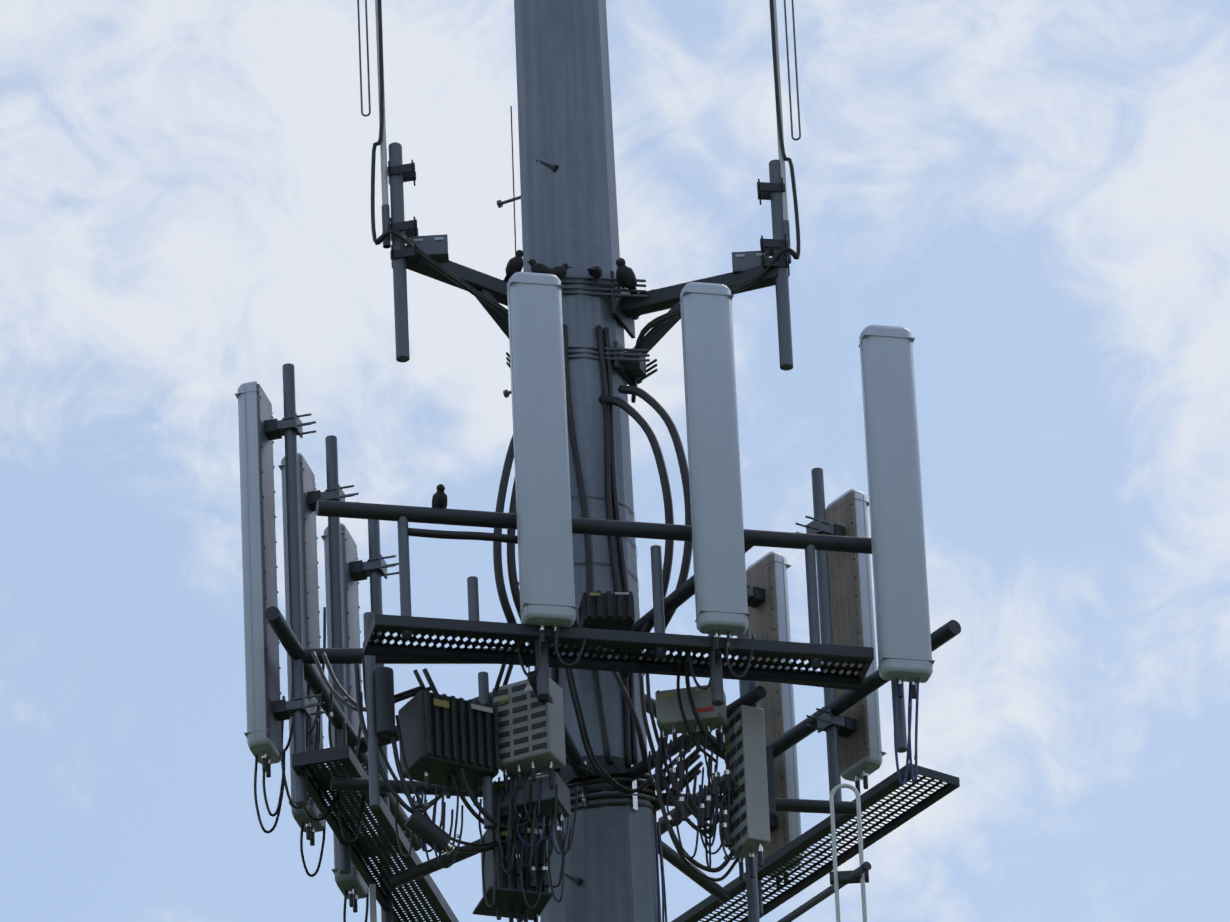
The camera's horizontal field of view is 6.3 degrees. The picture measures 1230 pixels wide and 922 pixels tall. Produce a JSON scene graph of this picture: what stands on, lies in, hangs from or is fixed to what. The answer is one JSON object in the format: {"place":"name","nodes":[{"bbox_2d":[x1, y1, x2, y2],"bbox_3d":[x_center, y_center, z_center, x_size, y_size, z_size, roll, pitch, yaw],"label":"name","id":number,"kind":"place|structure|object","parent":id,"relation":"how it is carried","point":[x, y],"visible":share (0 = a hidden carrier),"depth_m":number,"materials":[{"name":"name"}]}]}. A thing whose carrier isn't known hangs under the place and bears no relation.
{"place":"outdoors","nodes":[
{"label":"outdoors","id":0,"kind":"place"},
{"bbox_2d":[480,821,547,921],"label":"radio unit","id":1,"kind":"object","parent":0,"point":[511,880],"visible":0.4,"depth_m":57.17,"materials":[{"name":"black metal"}]},
{"bbox_2d":[494,771,570,836],"bbox_3d":[-0.433,1.835,57.353,0.378,0.327,0.310,-11,-30,14],"label":"remote radio unit","id":2,"kind":"object","parent":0,"point":[547,802],"visible":0.4,"depth_m":57.28,"materials":[{"name":"grey metal"}]},
{"bbox_2d":[514,0,661,921],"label":"monopole","id":3,"kind":"object","parent":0,"point":[569,214],"visible":0.42,"depth_m":59.42,"materials":[{"name":"metal"}]},
{"bbox_2d":[497,159,582,921],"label":"step bolts","id":4,"kind":"object","parent":3,"relation":"attached to","point":[506,392],"visible":0.46,"depth_m":59.84,"materials":[{"name":"metal"}]},
{"bbox_2d":[405,245,777,386],"bbox_3d":[-0.090,-0.561,59.775,2.039,0.590,1.983,-3,-29,1],"label":"antenna mounting bracket","id":5,"kind":"object","parent":3,"relation":"attached to","point":[628,308],"visible":0.5,"depth_m":59.41,"materials":[{"name":"metal"}]},
{"bbox_2d":[357,0,507,361],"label":"whip antenna","id":6,"kind":"object","parent":5,"relation":"attached to","point":[431,250],"visible":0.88,"depth_m":59.09,"materials":[{"name":"metal"}]},
{"bbox_2d":[504,250,523,281],"bbox_3d":[-0.539,-1.044,59.500,0.081,0.126,0.216,9,-31,-20],"label":"bird","id":7,"kind":"object","parent":5,"relation":"attached to","point":[514,264],"visible":0.85,"depth_m":59.45},
{"bbox_2d":[527,259,549,273],"bbox_3d":[-0.389,-1.020,59.481,0.191,0.112,0.072,9,-31,-20],"label":"bird","id":8,"kind":"object","parent":5,"relation":"attached to","point":[538,267],"visible":0.71,"depth_m":59.45},
{"bbox_2d":[546,263,571,280],"bbox_3d":[-0.319,-1.012,59.472,0.177,0.105,0.070,-3,-29,1],"label":"bird","id":9,"kind":"object","parent":5,"relation":"attached to","point":[559,272],"visible":0.83,"depth_m":59.45},
{"bbox_2d":[587,266,602,280],"bbox_3d":[-0.106,-1.021,59.475,0.067,0.105,0.178,-11,-30,14],"label":"bird","id":10,"kind":"object","parent":5,"relation":"attached to","point":[595,272],"visible":1,"depth_m":59.45},
{"bbox_2d":[616,258,637,294],"bbox_3d":[0.062,-0.986,59.509,0.096,0.148,0.254,-11,-30,14],"label":"bird","id":11,"kind":"object","parent":5,"relation":"attached to","point":[625,276],"visible":0.98,"depth_m":59.45},
{"bbox_2d":[631,0,800,402],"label":"whip antenna","id":12,"kind":"object","parent":5,"relation":"attached to","point":[778,249],"visible":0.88,"depth_m":59.43,"materials":[{"name":"metal"}]},
{"bbox_2d":[264,500,960,921],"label":"head frame","id":13,"kind":"object","parent":3,"relation":"attached to","point":[662,608],"visible":0.52,"depth_m":58.02,"materials":[{"name":"metal"}]},
{"bbox_2d":[235,363,324,806],"bbox_3d":[-1.756,0.653,58.732,0.394,2.630,0.274,-9,-30,12],"label":"panel antenna","id":14,"kind":"object","parent":13,"relation":"attached to","point":[268,710],"visible":0.98,"depth_m":58.71,"materials":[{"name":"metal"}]},
{"bbox_2d":[278,435,367,874],"bbox_3d":[-1.545,1.036,59.438,0.394,2.630,0.274,-9,-30,12],"label":"panel antenna","id":15,"kind":"object","parent":13,"relation":"attached to","point":[309,496],"visible":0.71,"depth_m":59.60,"materials":[{"name":"metal"}]},
{"bbox_2d":[321,519,409,921],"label":"panel antenna","id":16,"kind":"object","parent":13,"relation":"attached to","point":[373,567],"visible":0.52,"depth_m":60.43,"materials":[{"name":"metal"}]},
{"bbox_2d":[291,745,458,921],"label":"walkway","id":17,"kind":"structure","parent":13,"relation":"attached to","point":[345,756],"depth_m":58.93,"materials":[{"name":"metal"}]},
{"bbox_2d":[432,484,446,507],"bbox_3d":[-0.904,0.208,57.305,0.086,0.126,0.215,-3,-29,1],"label":"bird","id":18,"kind":"object","parent":13,"relation":"on","point":[439,498],"visible":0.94,"depth_m":57.25},
{"bbox_2d":[398,690,499,805],"bbox_3d":[-0.862,1.512,57.265,0.450,0.528,0.355,13,-33,-26],"label":"remote radio unit","id":19,"kind":"object","parent":13,"relation":"attached to","point":[444,736],"visible":0.98,"depth_m":57.17,"materials":[{"name":"black metal"}]},
{"bbox_2d":[311,324,737,881],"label":"feeder cables","id":20,"kind":"object","parent":13,"relation":"attached to","point":[608,401],"visible":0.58,"depth_m":58.10,"materials":[{"name":"black plastic"}]},
{"bbox_2d":[254,106,918,921],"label":"jumper cables","id":21,"kind":"object","parent":20,"relation":"attached to","point":[706,808],"visible":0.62,"depth_m":57.14,"materials":[{"name":"black rubber"},{"name":"steel"}]},
{"bbox_2d":[492,677,565,792],"bbox_3d":[-0.429,1.455,57.367,0.318,0.616,0.270,-16,-32,22],"label":"remote radio unit","id":22,"kind":"object","parent":13,"relation":"attached to","point":[531,735],"visible":0.9,"depth_m":57.28,"materials":[{"name":"grey metal"}]},
{"bbox_2d":[506,272,577,698],"bbox_3d":[-0.402,0.087,57.392,0.279,2.486,0.389,4,-30,-12],"label":"panel antenna","id":23,"kind":"object","parent":13,"relation":"attached to","point":[542,478],"visible":0.96,"depth_m":57.24,"materials":[{"name":"grey plastic"}]},
{"bbox_2d":[363,612,758,920],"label":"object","id":24,"kind":"object","parent":13,"relation":"attached to","point":[380,705],"visible":0.79,"depth_m":57.08,"materials":[{"name":"grey metal"}]},
{"bbox_2d":[655,685,726,751],"bbox_3d":[0.401,1.361,57.342,0.348,0.346,0.210,-7,-29,8],"label":"remote radio unit","id":25,"kind":"object","parent":24,"relation":"attached to","point":[669,718],"visible":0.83,"depth_m":57.29,"materials":[{"name":"grey"}]},
{"bbox_2d":[723,705,775,880],"bbox_3d":[0.705,1.729,57.216,0.200,0.938,0.222,11,-32,-23],"label":"remote radio unit","id":26,"kind":"object","parent":24,"relation":"attached to","point":[753,805],"visible":0.83,"depth_m":57.16,"materials":[{"name":"silver metal"}]},
{"bbox_2d":[578,590,634,630],"bbox_3d":[-0.046,0.811,58.090,0.270,0.165,0.295,2,-29,-8],"label":"remote radio unit","id":27,"kind":"object","parent":13,"relation":"attached to","point":[608,610],"visible":0.94,"depth_m":57.98,"materials":[{"name":"metal"}]},
{"bbox_2d":[363,614,873,687],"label":"walkway","id":28,"kind":"structure","parent":13,"relation":"attached to","point":[485,631],"depth_m":57.08,"materials":[{"name":"metal"}]},
{"bbox_2d":[679,282,750,705],"bbox_3d":[0.492,0.131,57.591,0.264,2.476,0.389,4,-30,-12],"label":"panel antenna","id":29,"kind":"object","parent":13,"relation":"attached to","point":[720,585],"visible":0.98,"depth_m":57.44,"materials":[{"name":"grey plastic"}]},
{"bbox_2d":[737,551,806,916],"bbox_3d":[0.763,1.423,60.007,0.384,2.325,0.274,17,-35,-31],"label":"panel antenna","id":30,"kind":"object","parent":13,"relation":"attached to","point":[767,595],"visible":0.31,"depth_m":60.08,"materials":[{"name":"metal"}]},
{"bbox_2d":[745,783,868,921],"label":"folded dipole","id":31,"kind":"object","parent":13,"relation":"attached to","point":[837,877],"visible":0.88,"depth_m":56.88,"materials":[{"name":"metal"}]},
{"bbox_2d":[671,763,959,921],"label":"walkway","id":32,"kind":"structure","parent":13,"relation":"attached to","point":[797,846],"depth_m":59.10,"materials":[{"name":"metal"}]},
{"bbox_2d":[795,468,886,800],"bbox_3d":[1.185,0.989,59.557,0.384,2.111,0.274,17,-35,-31],"label":"panel antenna","id":33,"kind":"object","parent":13,"relation":"attached to","point":[855,753],"visible":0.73,"depth_m":59.61,"materials":[{"name":"metal"}]},
{"bbox_2d":[858,325,934,752],"bbox_3d":[1.435,0.363,57.696,0.274,2.499,0.389,4,-30,-12],"label":"panel antenna","id":34,"kind":"object","parent":13,"relation":"attached to","point":[896,517],"visible":1,"depth_m":57.54,"materials":[{"name":"grey plastic"}]},
{"bbox_2d":[0,0,1229,921],"label":"sky","id":35,"kind":"structure","parent":0,"point":[1037,192],"materials":[{"name":"blue"}]}
]}

